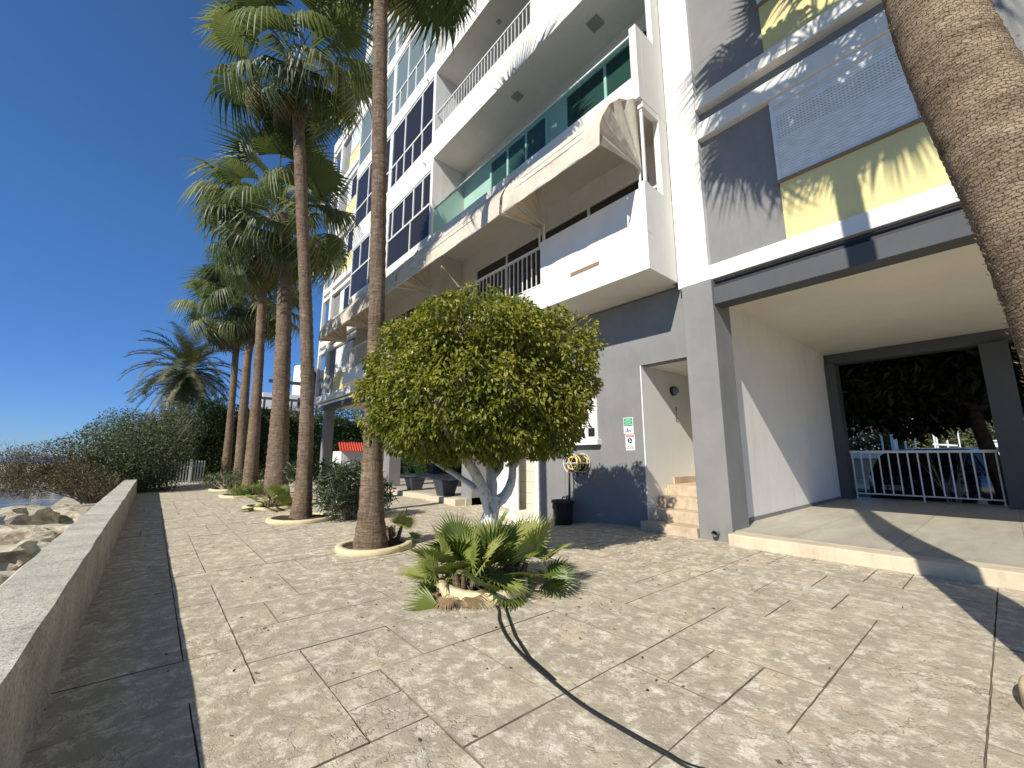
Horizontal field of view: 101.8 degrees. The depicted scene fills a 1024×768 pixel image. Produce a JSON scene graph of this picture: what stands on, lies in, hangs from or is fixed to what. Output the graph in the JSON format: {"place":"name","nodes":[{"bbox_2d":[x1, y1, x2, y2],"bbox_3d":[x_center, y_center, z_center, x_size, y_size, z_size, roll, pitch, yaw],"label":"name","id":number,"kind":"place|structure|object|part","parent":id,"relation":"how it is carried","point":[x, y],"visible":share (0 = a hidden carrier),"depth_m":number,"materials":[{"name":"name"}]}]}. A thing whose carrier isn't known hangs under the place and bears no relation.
{"place":"outdoors","nodes":[
{"label":"outdoors","id":0,"kind":"place"},
{"bbox_2d":[0,440,35,488],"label":"bare shrub","id":1,"kind":"object","parent":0,"point":[11,462],"visible":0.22,"depth_m":11.80,"materials":[{"name":"brown plant"}]},
{"bbox_2d":[0,457,81,507],"bbox_3d":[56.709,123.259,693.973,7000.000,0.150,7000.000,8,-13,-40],"label":"sea","id":2,"kind":"structure","parent":0,"point":[51,499],"depth_m":25.86,"materials":[{"name":"liquid"}]},
{"bbox_2d":[0,464,81,491],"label":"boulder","id":3,"kind":"object","parent":2,"relation":"in","point":[27,480],"visible":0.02,"depth_m":32.38,"materials":[{"name":"stone"}]},
{"bbox_2d":[52,458,138,505],"bbox_3d":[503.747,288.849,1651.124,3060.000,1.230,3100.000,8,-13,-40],"label":"ground","id":4,"kind":"structure","parent":0,"point":[67,500],"depth_m":13.87,"materials":[{"name":"beige sand"}]},
{"bbox_2d":[0,570,15,584],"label":"boulder","id":5,"kind":"object","parent":4,"relation":"on","point":[5,576],"visible":0.02,"depth_m":4.16,"materials":[{"name":"stone"}]},
{"bbox_2d":[0,561,18,570],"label":"boulder","id":6,"kind":"object","parent":4,"relation":"on","point":[8,566],"visible":0.03,"depth_m":6.02,"materials":[{"name":"stone"}]},
{"bbox_2d":[0,524,71,567],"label":"boulder","id":7,"kind":"object","parent":6,"relation":"on","point":[21,546],"visible":0.34,"depth_m":6.36,"materials":[{"name":"stone"}]},
{"bbox_2d":[0,437,123,503],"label":"dry bush","id":8,"kind":"object","parent":4,"relation":"on","point":[82,487],"visible":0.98,"depth_m":11.08,"materials":[{"name":"brown plant"}]},
{"bbox_2d":[0,479,137,767],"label":"sea wall","id":9,"kind":"structure","parent":4,"relation":"on","point":[47,592],"depth_m":2.07,"materials":[{"name":"concrete"}]},
{"bbox_2d":[52,507,87,523],"bbox_3d":[-10.305,3.295,9.680,2.070,0.781,1.344,-1,-16,21],"label":"boulder","id":10,"kind":"object","parent":4,"relation":"on","point":[68,515],"visible":0.16,"depth_m":9.33,"materials":[{"name":"stone"}]},
{"bbox_2d":[49,504,92,510],"bbox_3d":[-12.019,3.676,11.028,2.152,0.931,1.754,-12,-20,30],"label":"boulder","id":11,"kind":"object","parent":4,"relation":"on","point":[85,507],"visible":0.12,"depth_m":11.01,"materials":[{"name":"stone"}]},
{"bbox_2d":[38,400,207,494],"bbox_3d":[-12.623,2.090,14.021,3.990,3.630,5.076,8,-13,-40],"label":"coastal bush","id":12,"kind":"object","parent":4,"relation":"on","point":[149,452],"visible":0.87,"depth_m":13.36,"materials":[{"name":"green plant"}]},
{"bbox_2d":[118,321,244,422],"bbox_3d":[-17.392,1.087,22.062,5.505,8.420,6.117,8,-13,-40],"label":"date palm","id":13,"kind":"object","parent":4,"relation":"on","point":[186,385],"visible":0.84,"depth_m":21.71,"materials":[{"name":"green plant"}]},
{"bbox_2d":[156,408,248,481],"bbox_3d":[-14.631,3.007,19.817,3.707,3.856,1.897,8,-13,-40],"label":"hedge","id":14,"kind":"object","parent":4,"relation":"on","point":[211,449],"visible":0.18,"depth_m":19.49,"materials":[{"name":"green plant"}]},
{"bbox_2d":[193,394,226,437],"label":"broadleaf tree","id":15,"kind":"object","parent":4,"relation":"on","point":[200,403],"visible":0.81,"depth_m":18.98,"materials":[{"name":"green plant"}]},
{"bbox_2d":[206,403,270,424],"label":"broadleaf tree","id":16,"kind":"object","parent":4,"relation":"on","point":[263,410],"visible":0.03,"depth_m":25.37,"materials":[{"name":"green plant"}]},
{"bbox_2d":[262,379,317,424],"bbox_3d":[-18.585,3.587,34.435,4.450,7.712,0.700,8,-13,-40],"label":"pergola","id":17,"kind":"object","parent":4,"relation":"on","point":[291,400],"visible":0.17,"depth_m":34.76,"materials":[{"name":"grey paint"}]},
{"bbox_2d":[235,410,382,479],"bbox_3d":[-12.290,3.885,25.959,8.947,4.273,2.368,8,-13,-40],"label":"hedge","id":18,"kind":"object","parent":4,"relation":"on","point":[343,432],"visible":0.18,"depth_m":25.24,"materials":[{"name":"green plant"}]},
{"bbox_2d":[289,404,364,426],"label":"broadleaf tree","id":19,"kind":"object","parent":4,"relation":"on","point":[341,414],"visible":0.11,"depth_m":29.55,"materials":[{"name":"plant"}]},
{"bbox_2d":[332,442,383,467],"bbox_3d":[-9.116,4.748,25.487,3.423,2.365,1.700,8,-13,-40],"label":"kiosk","id":20,"kind":"object","parent":4,"relation":"on","point":[343,453],"visible":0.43,"depth_m":24.58,"materials":[{"name":"red tile"}]},
{"bbox_2d":[400,447,495,473],"bbox_3d":[-6.590,4.647,28.758,1.851,3.957,39.428,8,-13,-40],"label":"hedge","id":21,"kind":"object","parent":4,"relation":"on","point":[411,467],"visible":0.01,"depth_m":27.39,"materials":[{"name":"green plant"}]},
{"bbox_2d":[313,0,1023,590],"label":"apartment building","id":22,"kind":"structure","parent":4,"relation":"on","point":[765,248],"depth_m":6.80,"materials":[{"name":"white paint"}]},
{"bbox_2d":[318,304,364,350],"bbox_3d":[-5.915,-2.171,14.686,1.036,1.503,2.408,8,-13,-40],"label":"awning","id":23,"kind":"object","parent":22,"relation":"on","point":[332,330],"visible":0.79,"depth_m":15.18,"materials":[{"name":"beige fabric"}]},
{"bbox_2d":[334,340,353,373],"bbox_3d":[-7.417,-1.162,18.385,0.114,1.160,2.100,8,-13,-40],"label":"window","id":24,"kind":"structure","parent":22,"relation":"in","point":[341,354],"depth_m":18.36,"materials":[{"name":"white glass"}]},
{"bbox_2d":[339,284,349,312],"bbox_3d":[-7.415,-3.925,18.866,0.110,1.160,2.100,8,-13,-40],"label":"window","id":25,"kind":"structure","parent":22,"relation":"in","point":[344,294],"depth_m":19.13,"materials":[{"name":"white metal"}]},
{"bbox_2d":[344,228,353,256],"bbox_3d":[-7.415,-6.689,19.346,0.110,1.160,2.100,8,-13,-40],"label":"window","id":26,"kind":"structure","parent":22,"relation":"in","point":[348,238],"depth_m":19.48,"materials":[{"name":"white metal"}]},
{"bbox_2d":[347,174,357,205],"bbox_3d":[-7.415,-9.453,19.826,0.110,1.160,2.100,8,-13,-40],"label":"window","id":27,"kind":"structure","parent":22,"relation":"in","point":[354,184],"depth_m":20.03,"materials":[{"name":"white glass"}]},
{"bbox_2d":[351,120,361,154],"bbox_3d":[-7.417,-12.217,20.304,0.114,1.160,2.100,8,-13,-40],"label":"window","id":28,"kind":"structure","parent":22,"relation":"in","point":[357,134],"depth_m":20.52,"materials":[{"name":"white glass"}]},
{"bbox_2d":[340,260,430,327],"bbox_3d":[-3.831,-2.591,12.274,1.034,1.505,4.098,8,-13,-40],"label":"awning","id":29,"kind":"object","parent":22,"relation":"on","point":[355,313],"visible":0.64,"depth_m":12.61,"materials":[{"name":"beige fabric"}]},
{"bbox_2d":[384,301,423,350],"bbox_3d":[-3.983,-1.415,14.531,0.063,2.100,3.460,8,-13,-40],"label":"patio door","id":30,"kind":"structure","parent":22,"relation":"in","point":[409,310],"depth_m":14.25,"materials":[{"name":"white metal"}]},
{"bbox_2d":[404,477,425,490],"bbox_3d":[-2.857,2.928,12.217,0.454,0.360,0.454,8,-13,-40],"label":"plant pot","id":31,"kind":"object","parent":22,"relation":"on","point":[414,483],"visible":0.98,"depth_m":12.09,"materials":[{"name":"concrete"}]},
{"bbox_2d":[433,479,458,495],"bbox_3d":[-1.681,2.630,10.553,0.475,0.378,0.476,8,-13,-40],"label":"plant pot","id":32,"kind":"object","parent":22,"relation":"on","point":[446,487],"visible":1,"depth_m":10.41,"materials":[{"name":"concrete"}]},
{"bbox_2d":[396,179,540,296],"bbox_3d":[-1.161,-3.128,9.183,1.034,1.505,4.198,8,-13,-40],"label":"awning","id":33,"kind":"object","parent":22,"relation":"on","point":[415,272],"visible":0.7,"depth_m":8.71,"materials":[{"name":"beige fabric"}]},
{"bbox_2d":[497,461,518,510],"bbox_3d":[-0.113,2.054,10.075,0.050,2.200,0.800,8,-13,-40],"label":"door","id":34,"kind":"structure","parent":22,"relation":"in","point":[513,501],"depth_m":9.84,"materials":[{"name":"white paint"}]},
{"bbox_2d":[490,113,548,188],"bbox_3d":[0.132,-5.055,10.255,0.063,2.200,2.160,8,-13,-40],"label":"patio door","id":35,"kind":"structure","parent":22,"relation":"in","point":[536,136],"depth_m":10.28,"materials":[{"name":"teal glass"}]},
{"bbox_2d":[475,174,648,298],"bbox_3d":[0.715,-2.360,9.091,0.063,2.100,5.160,8,-13,-40],"label":"railing","id":36,"kind":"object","parent":22,"relation":"in","point":[529,245],"depth_m":9.52,"materials":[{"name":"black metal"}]},
{"bbox_2d":[561,448,568,498],"bbox_3d":[0.981,1.950,7.723,0.140,1.600,0.175,8,-13,-40],"label":"drain pipe","id":37,"kind":"object","parent":22,"relation":"attached to","point":[567,480],"visible":0.34,"depth_m":7.71,"materials":[{"name":"grey paint"}]},
{"bbox_2d":[500,98,641,240],"bbox_3d":[0.891,-3.540,6.809,1.033,1.504,2.208,8,-13,-40],"label":"awning","id":38,"kind":"object","parent":22,"relation":"on","point":[614,124],"visible":0.99,"depth_m":6.26,"materials":[{"name":"beige fabric"}]},
{"bbox_2d":[563,453,589,476],"bbox_3d":[1.167,1.449,7.447,0.370,0.421,0.353,8,-13,-40],"label":"hose reel","id":39,"kind":"object","parent":22,"relation":"attached to","point":[579,461],"visible":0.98,"depth_m":7.39,"materials":[{"name":"yellow plastic"}]},
{"bbox_2d":[565,382,601,444],"bbox_3d":[1.142,0.536,7.824,0.130,1.220,1.200,8,-13,-40],"label":"window","id":40,"kind":"structure","parent":22,"relation":"in","point":[591,434],"depth_m":7.45,"materials":[{"name":"white metal"}]},
{"bbox_2d":[564,26,646,129],"bbox_3d":[1.882,-5.407,8.229,0.063,2.200,2.160,8,-13,-40],"label":"patio door","id":41,"kind":"structure","parent":22,"relation":"in","point":[615,71],"depth_m":8.47,"materials":[{"name":"teal glass"}]},
{"bbox_2d":[623,417,633,433],"bbox_3d":[1.933,0.694,6.920,0.018,0.270,0.185,8,-13,-40],"label":"sign","id":42,"kind":"object","parent":22,"relation":"attached to","point":[628,425],"visible":1,"depth_m":6.92,"materials":[{"name":"white plastic"}]},
{"bbox_2d":[625,434,634,449],"bbox_3d":[1.946,0.962,6.858,0.016,0.260,0.175,8,-13,-40],"label":"sign","id":43,"kind":"object","parent":22,"relation":"attached to","point":[630,441],"visible":1,"depth_m":6.85,"materials":[{"name":"white plastic"}]},
{"bbox_2d":[670,386,678,395],"bbox_3d":[2.902,0.118,7.402,0.168,0.168,0.116,8,-13,-40],"label":"wall lamp","id":44,"kind":"object","parent":22,"relation":"attached to","point":[674,390],"visible":1,"depth_m":7.36,"materials":[{"name":"black plastic"}]},
{"bbox_2d":[711,529,719,536],"bbox_3d":[2.681,1.959,5.467,0.108,0.089,0.080,8,-13,-40],"label":"drain outlet","id":45,"kind":"object","parent":22,"relation":"attached to","point":[716,532],"visible":1,"depth_m":5.47,"materials":[{"name":"grey paint"}]},
{"bbox_2d":[755,0,767,9],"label":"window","id":46,"kind":"structure","parent":22,"relation":"in","point":[759,3],"depth_m":5.96,"materials":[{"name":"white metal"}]},
{"bbox_2d":[768,32,922,184],"bbox_3d":[4.040,-3.354,5.098,0.140,1.229,1.500,8,-13,-40],"label":"perforated panel","id":47,"kind":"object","parent":22,"relation":"in","point":[864,98],"depth_m":5.05,"materials":[{"name":"white metal"}]},
{"bbox_2d":[849,450,1006,506],"bbox_3d":[8.675,1.956,8.827,0.060,1.085,2.310,8,-13,-40],"label":"railing","id":48,"kind":"object","parent":22,"relation":"on","point":[941,451],"visible":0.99,"depth_m":8.72,"materials":[{"name":"white metal"}]},
{"bbox_2d":[855,488,870,492],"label":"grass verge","id":49,"kind":"object","parent":4,"relation":"on","point":[863,490],"depth_m":16.76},
{"bbox_2d":[847,420,902,450],"bbox_3d":[28.506,4.653,35.406,5.562,5.977,8.773,8,-13,-40],"label":"bush","id":50,"kind":"object","parent":4,"relation":"on","point":[867,442],"visible":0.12,"depth_m":33.34,"materials":[{"name":"plant"}]},
{"bbox_2d":[875,420,996,450],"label":"broadleaf tree","id":51,"kind":"object","parent":4,"relation":"on","point":[966,439],"visible":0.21,"depth_m":29.39,"materials":[{"name":"plant"}]},
{"bbox_2d":[932,433,960,447],"bbox_3d":[27.727,4.515,26.441,0.116,3.149,1.244,8,-13,-40],"label":"mast","id":52,"kind":"object","parent":4,"relation":"on","point":[934,444],"visible":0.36,"depth_m":26.57,"materials":[{"name":"white metal"}]},
{"bbox_2d":[939,440,998,449],"bbox_3d":[25.378,3.650,21.954,1.900,1.320,3.800,8,-13,-40],"label":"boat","id":53,"kind":"object","parent":4,"relation":"on","point":[995,442],"visible":0.02,"depth_m":21.88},
{"bbox_2d":[261,392,299,417],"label":"house","id":54,"kind":"structure","parent":0,"point":[268,403],"depth_m":40.69,"materials":[{"name":"white"}]},
{"bbox_2d":[292,365,323,397],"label":"apartment building","id":55,"kind":"structure","parent":54,"relation":"on","point":[296,388],"depth_m":43.95,"materials":[{"name":"white paint"}]},
{"bbox_2d":[0,0,995,456],"label":"sky","id":56,"kind":"structure","parent":0,"point":[102,101],"materials":[{"name":"blue"}]},
{"bbox_2d":[19,480,1023,767],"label":"pavement","id":57,"kind":"structure","parent":0,"point":[777,636],"depth_m":2.28,"materials":[{"name":"beige stone"}]},
{"bbox_2d":[160,459,204,483],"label":"picket gate","id":58,"kind":"structure","parent":57,"relation":"on","point":[189,479],"depth_m":17.36,"materials":[{"name":"white wood"}]},
{"bbox_2d":[164,265,276,481],"bbox_3d":[-11.448,-0.529,16.625,4.356,8.740,4.204,8,-13,-40],"label":"fan palm","id":59,"kind":"object","parent":57,"relation":"on","point":[211,332],"visible":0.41,"depth_m":16.39,"materials":[{"name":"green plant"}]},
{"bbox_2d":[208,487,233,491],"bbox_3d":[-9.276,3.484,13.764,1.239,0.089,1.330,8,-13,-40],"label":"planting ring","id":60,"kind":"object","parent":57,"relation":"on","point":[217,490],"visible":0.29,"depth_m":13.15,"materials":[{"name":"beige paint"}]},
{"bbox_2d":[199,467,264,491],"bbox_3d":[-9.147,3.075,13.552,2.873,0.885,1.155,-5,-11,26],"label":"shrub","id":61,"kind":"object","parent":60,"relation":"in","point":[227,480],"visible":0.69,"depth_m":13.42,"materials":[{"name":"green plant"}]},
{"bbox_2d":[187,247,314,484],"bbox_3d":[-9.226,-0.781,14.664,4.153,8.972,4.153,8,-13,-40],"label":"fan palm","id":62,"kind":"object","parent":60,"relation":"in","point":[238,320],"visible":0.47,"depth_m":14.14,"materials":[{"name":"green plant"}]},
{"bbox_2d":[218,493,262,498],"bbox_3d":[-7.431,3.112,11.626,1.251,0.089,1.323,8,-13,-40],"label":"planting ring","id":63,"kind":"object","parent":57,"relation":"on","point":[226,495],"visible":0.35,"depth_m":11.12,"materials":[{"name":"beige paint"}]},
{"bbox_2d":[223,478,263,496],"bbox_3d":[-7.093,2.879,11.420,0.727,0.615,1.377,-7,-12,36],"label":"shrub","id":64,"kind":"object","parent":63,"relation":"in","point":[242,490],"visible":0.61,"depth_m":11.18,"materials":[{"name":"green plant"}]},
{"bbox_2d":[195,171,323,493],"bbox_3d":[-7.666,-1.520,12.270,3.682,9.402,3.598,8,-13,-40],"label":"fan palm","id":65,"kind":"object","parent":57,"relation":"on","point":[251,468],"visible":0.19,"depth_m":12.12,"materials":[{"name":"green plant"}]},
{"bbox_2d":[242,503,290,510],"bbox_3d":[-5.160,2.668,9.069,1.197,0.089,1.182,8,-13,-40],"label":"planting ring","id":66,"kind":"object","parent":57,"relation":"on","point":[260,508],"visible":0.36,"depth_m":8.58,"materials":[{"name":"beige paint"}]},
{"bbox_2d":[237,482,292,511],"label":"dwarf fan palm","id":67,"kind":"object","parent":66,"relation":"in","point":[280,491],"visible":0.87,"depth_m":8.56,"materials":[{"name":"green plant"}]},
{"bbox_2d":[175,109,368,505],"bbox_3d":[-5.413,-1.668,9.501,4.169,8.793,3.686,-6,-11,30],"label":"fan palm","id":68,"kind":"object","parent":57,"relation":"on","point":[270,256],"visible":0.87,"depth_m":9.31,"materials":[{"name":"green plant"}]},
{"bbox_2d":[266,512,336,524],"bbox_3d":[-3.658,2.359,7.287,1.124,0.089,1.050,8,-13,-40],"label":"planting ring","id":69,"kind":"object","parent":57,"relation":"on","point":[285,519],"visible":0.63,"depth_m":7.01,"materials":[{"name":"beige paint"}]},
{"bbox_2d":[192,0,392,518],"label":"fan palm","id":70,"kind":"object","parent":69,"relation":"in","point":[237,21],"visible":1,"depth_m":7.76,"materials":[{"name":"green plant"}]},
{"bbox_2d":[282,455,398,522],"bbox_3d":[-3.027,1.838,7.355,2.068,1.164,1.361,3,-10,-19],"label":"oleander bush","id":71,"kind":"object","parent":57,"relation":"on","point":[338,478],"visible":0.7,"depth_m":7.22,"materials":[{"name":"green plant"}]},
{"bbox_2d":[334,536,411,556],"bbox_3d":[-1.656,1.970,5.044,0.911,0.089,0.859,8,-13,-40],"label":"planting ring","id":72,"kind":"object","parent":57,"relation":"on","point":[344,548],"visible":0.65,"depth_m":4.74,"materials":[{"name":"beige paint"}]},
{"bbox_2d":[386,507,421,540],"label":"dwarf fan palm","id":73,"kind":"object","parent":72,"relation":"in","point":[404,521],"visible":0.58,"depth_m":5.36,"materials":[{"name":"green plant"}]},
{"bbox_2d":[320,0,489,549],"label":"fan palm","id":74,"kind":"object","parent":72,"relation":"in","point":[370,528],"visible":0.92,"depth_m":5.58,"materials":[{"name":"brown plant"}]},
{"bbox_2d":[350,281,608,557],"bbox_3d":[-0.340,0.419,4.758,2.611,3.072,2.572,8,-13,-40],"label":"ficus tree","id":75,"kind":"object","parent":57,"relation":"on","point":[519,339],"visible":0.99,"depth_m":4.13,"materials":[{"name":"green plant"}]},
{"bbox_2d":[436,565,527,608],"bbox_3d":[-0.228,1.679,3.473,0.799,0.124,0.820,8,-13,-40],"label":"planting ring","id":76,"kind":"object","parent":57,"relation":"on","point":[444,588],"visible":0.38,"depth_m":3.12,"materials":[{"name":"beige paint"}]},
{"bbox_2d":[395,525,530,612],"bbox_3d":[-0.374,1.488,3.333,1.092,0.743,1.032,8,-13,-40],"label":"dwarf fan palm","id":77,"kind":"object","parent":76,"relation":"in","point":[428,599],"visible":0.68,"depth_m":3.24,"materials":[{"name":"green plant"}]},
{"bbox_2d":[398,506,542,599],"bbox_3d":[-0.285,1.546,3.634,1.184,0.937,1.182,-4,-11,21],"label":"dwarf fan palm","id":78,"kind":"object","parent":76,"relation":"in","point":[450,528],"visible":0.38,"depth_m":3.47,"materials":[{"name":"green plant"}]},
{"bbox_2d":[465,511,579,611],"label":"dwarf fan palm","id":79,"kind":"object","parent":76,"relation":"in","point":[556,577],"visible":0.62,"depth_m":3.44,"materials":[{"name":"green plant"}]},
{"bbox_2d":[44,506,967,763],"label":"fallen leaves","id":80,"kind":"object","parent":57,"relation":"on","point":[777,760],"visible":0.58,"depth_m":2.76,"materials":[{"name":"brown plant"}]},
{"bbox_2d":[484,587,554,679],"bbox_3d":[0.014,1.535,2.705,0.121,0.095,1.350,3,-10,-17],"label":"garden hose","id":81,"kind":"object","parent":57,"relation":"on","point":[526,652],"visible":0.67,"depth_m":2.38,"materials":[{"name":"black plastic"}]},
{"bbox_2d":[551,499,573,525],"bbox_3d":[0.895,2.267,7.337,0.420,0.425,0.416,8,-13,-40],"label":"bin","id":82,"kind":"object","parent":57,"relation":"on","point":[562,511],"visible":0.91,"depth_m":7.19,"materials":[{"name":"black plastic"}]},
{"bbox_2d":[568,456,570,500],"bbox_3d":[1.042,1.809,7.557,0.071,1.021,0.027,2,-10,-14],"label":"pole","id":83,"kind":"object","parent":82,"relation":"in","point":[569,486],"visible":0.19,"depth_m":7.53,"materials":[{"name":"black plastic"}]},
{"bbox_2d":[475,584,704,767],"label":"garden hose","id":84,"kind":"object","parent":57,"relation":"on","point":[663,751],"visible":0.92,"depth_m":1.77,"materials":[{"name":"black plastic"}]},
{"bbox_2d":[1018,675,1023,708],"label":"planting ring","id":85,"kind":"object","parent":57,"relation":"on","point":[1021,684],"visible":0.91,"depth_m":1.86,"materials":[{"name":"beige paint"}]},
{"bbox_2d":[882,0,1023,385],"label":"fan palm","id":86,"kind":"object","parent":85,"relation":"in","point":[962,63],"visible":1,"depth_m":1.94,"materials":[{"name":"brown plant"}]},
{"bbox_2d":[855,483,869,488],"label":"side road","id":87,"kind":"structure","parent":0,"point":[860,485],"depth_m":19.95,"materials":[{"name":"grey asphalt"}]},
{"bbox_2d":[854,479,868,483],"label":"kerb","id":88,"kind":"structure","parent":87,"relation":"on","point":[862,481],"depth_m":22.14,"materials":[{"name":"concrete"}]},
{"bbox_2d":[856,493,871,497],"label":"road","id":89,"kind":"structure","parent":0,"point":[865,495],"depth_m":15.59,"materials":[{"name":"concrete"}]},
{"bbox_2d":[839,343,1023,505],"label":"broadleaf tree","id":90,"kind":"object","parent":89,"relation":"on","point":[934,393],"visible":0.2,"depth_m":10.33,"materials":[{"name":"green plant"}]},
{"bbox_2d":[869,448,999,504],"bbox_3d":[11.754,2.509,10.827,4.437,1.660,2.179,3,-10,-16],"label":"parked car","id":91,"kind":"object","parent":89,"relation":"on","point":[981,474],"visible":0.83,"depth_m":9.92,"materials":[{"name":"black paint"}]},
{"bbox_3d":[9.800,1.987,10.334,0.140,0.400,1.120,3,-10,-16],"label":"rear window","id":92,"kind":"part","parent":91,"relation":"part of","materials":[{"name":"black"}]},
{"bbox_3d":[10.704,1.855,9.778,0.800,0.510,0.215,3,-10,-15],"label":"side window","id":93,"kind":"part","parent":91,"relation":"part of","materials":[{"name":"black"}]},
{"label":"side window","id":94,"kind":"part","parent":91,"relation":"part of","materials":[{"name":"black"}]},
{"bbox_2d":[910,447,980,502],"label":"young tree","id":95,"kind":"object","parent":89,"relation":"on","point":[959,478],"visible":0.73,"depth_m":9.20,"materials":[{"name":"green plant"}]},
{"bbox_2d":[880,436,883,450],"bbox_3d":[24.053,4.768,26.864,0.092,2.796,0.092,-5,-11,27],"label":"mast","id":96,"kind":"object","parent":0,"point":[882,443],"visible":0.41,"depth_m":26.99,"materials":[{"name":"white metal"}]},
{"bbox_2d":[890,434,896,449],"bbox_3d":[24.741,4.712,26.835,0.222,2.897,0.222,-5,-11,27],"label":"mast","id":97,"kind":"object","parent":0,"point":[893,444],"visible":0.21,"depth_m":26.92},
{"bbox_2d":[850,453,999,479],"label":"garden wall","id":98,"kind":"structure","parent":0,"point":[866,464],"depth_m":22.99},
{"bbox_3d":[-10.775,3.391,6.372,2.212,1.260,2.370,2,-17,28],"label":"boulder","id":99,"kind":"object","parent":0,"visible":0},
{"bbox_2d":[0,505,59,524],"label":"boulder","id":100,"kind":"object","parent":99,"relation":"on","point":[29,515],"visible":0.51,"depth_m":8.48,"materials":[{"name":"stone"}]}
]}

